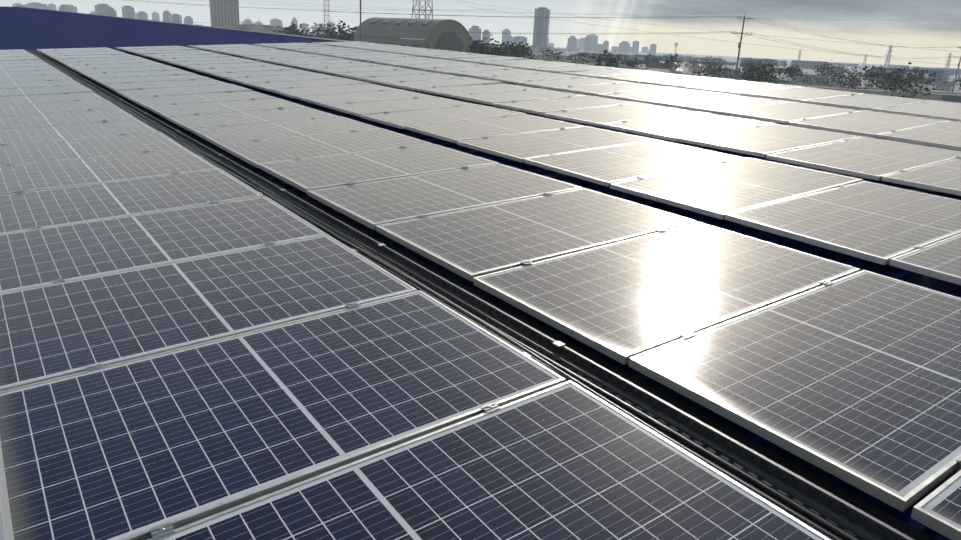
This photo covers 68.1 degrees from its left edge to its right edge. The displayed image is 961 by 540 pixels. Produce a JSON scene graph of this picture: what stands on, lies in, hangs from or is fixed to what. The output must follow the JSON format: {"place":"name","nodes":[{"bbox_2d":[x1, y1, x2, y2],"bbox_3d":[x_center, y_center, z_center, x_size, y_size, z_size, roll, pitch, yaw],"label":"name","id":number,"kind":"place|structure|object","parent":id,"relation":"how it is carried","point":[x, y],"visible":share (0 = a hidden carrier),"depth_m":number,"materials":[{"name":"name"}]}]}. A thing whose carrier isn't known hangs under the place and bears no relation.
{"place":"outdoors","nodes":[
{"label":"outdoors","id":0,"kind":"place"},
{"bbox_2d":[221,24,299,34],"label":"roof","id":1,"kind":"structure","parent":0,"point":[263,28],"depth_m":497.68,"materials":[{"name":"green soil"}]},
{"bbox_2d":[324,0,329,38],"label":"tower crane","id":2,"kind":"object","parent":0,"point":[327,22],"visible":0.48,"depth_m":304.50,"materials":[{"name":"grey metal"}]},
{"bbox_2d":[360,0,360,40],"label":"floodlight mast","id":3,"kind":"object","parent":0,"point":[360,20],"visible":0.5,"depth_m":270.10,"materials":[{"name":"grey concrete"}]},
{"bbox_2d":[0,0,960,68],"label":"sky","id":4,"kind":"structure","parent":0,"point":[928,23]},
{"bbox_2d":[312,36,960,92],"bbox_3d":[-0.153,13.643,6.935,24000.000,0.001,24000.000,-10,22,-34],"label":"ground","id":5,"kind":"structure","parent":0,"point":[808,71],"depth_m":1435.56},
{"bbox_2d":[12,0,802,73],"bbox_3d":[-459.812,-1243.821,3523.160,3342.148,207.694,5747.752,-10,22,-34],"label":"distant buildings","id":6,"kind":"structure","parent":5,"relation":"on","point":[226,15],"depth_m":1314.46,"materials":[{"name":"grey concrete"}]},
{"bbox_2d":[353,17,471,52],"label":"vaulted hall","id":7,"kind":"structure","parent":5,"relation":"on","point":[440,39],"depth_m":273.48,"materials":[{"name":"grey metal"}]},
{"bbox_2d":[410,0,432,39],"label":"lattice tower","id":8,"kind":"structure","parent":5,"relation":"on","point":[424,10],"depth_m":402.26,"materials":[{"name":"grey metal"}]},
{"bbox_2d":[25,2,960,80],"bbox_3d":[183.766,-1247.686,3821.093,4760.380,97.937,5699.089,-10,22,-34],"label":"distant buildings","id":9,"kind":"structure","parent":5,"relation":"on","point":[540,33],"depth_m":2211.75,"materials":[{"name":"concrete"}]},
{"bbox_2d":[273,20,960,97],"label":"trees","id":10,"kind":"object","parent":5,"relation":"on","point":[511,50],"visible":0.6,"depth_m":329.24,"materials":[{"name":"green plant"}]},
{"bbox_2d":[522,54,960,100],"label":"factories","id":11,"kind":"structure","parent":5,"relation":"on","point":[936,95],"depth_m":234.15,"materials":[{"name":"grey concrete"}]},
{"bbox_2d":[589,59,960,102],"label":"trees","id":12,"kind":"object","parent":5,"relation":"on","point":[942,86],"depth_m":389.69,"materials":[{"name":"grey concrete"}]},
{"bbox_2d":[731,16,960,91],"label":"power poles","id":13,"kind":"object","parent":5,"relation":"on","point":[741,37],"visible":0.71,"depth_m":176.11,"materials":[{"name":"wood"},{"name":"metal"}]},
{"bbox_2d":[130,0,958,58],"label":"power line wires","id":14,"kind":"object","parent":13,"relation":"on","point":[571,33],"visible":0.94,"depth_m":165.50,"materials":[{"name":"grey metal"}]},
{"bbox_2d":[884,45,893,66],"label":"pylon","id":15,"kind":"object","parent":5,"relation":"on","point":[890,49],"visible":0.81,"depth_m":1257.70,"materials":[{"name":"grey metal"}]},
{"bbox_2d":[146,1,957,64],"bbox_3d":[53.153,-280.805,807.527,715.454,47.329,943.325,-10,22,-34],"label":"distant wires","id":16,"kind":"object","parent":15,"relation":"on","point":[633,22],"visible":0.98,"depth_m":640.31,"materials":[{"name":"grey metal"}]},
{"bbox_2d":[945,53,952,68],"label":"pylon","id":17,"kind":"object","parent":5,"relation":"on","point":[949,59],"visible":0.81,"depth_m":1540.52,"materials":[{"name":"grey metal"}]},
{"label":"warehouse walls","id":18,"kind":"object","parent":5,"relation":"on","visible":0},
{"bbox_2d":[0,6,960,539],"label":"roof sheet","id":19,"kind":"object","parent":18,"relation":"on","point":[30,28],"visible":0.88,"depth_m":7.88,"materials":[{"name":"metal"}]},
{"bbox_2d":[0,42,960,539],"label":"panel clamps","id":20,"kind":"object","parent":19,"relation":"on","point":[156,532],"visible":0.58,"depth_m":4.10,"materials":[{"name":"silver metal"}]},
{"bbox_2d":[0,41,960,539],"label":"solar panels","id":21,"kind":"object","parent":20,"relation":"on","point":[244,383],"visible":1,"depth_m":3.19,"materials":[{"name":"blue glass"}]},
{"bbox_2d":[30,49,934,539],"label":"mounting rail","id":22,"kind":"object","parent":19,"relation":"on","point":[864,515],"visible":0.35,"depth_m":2.60,"materials":[{"name":"silver metal"}]},
{"bbox_2d":[27,50,879,539],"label":"tray cables","id":23,"kind":"object","parent":22,"relation":"on","point":[363,248],"visible":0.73,"depth_m":2.71,"materials":[{"name":"grey plastic"}]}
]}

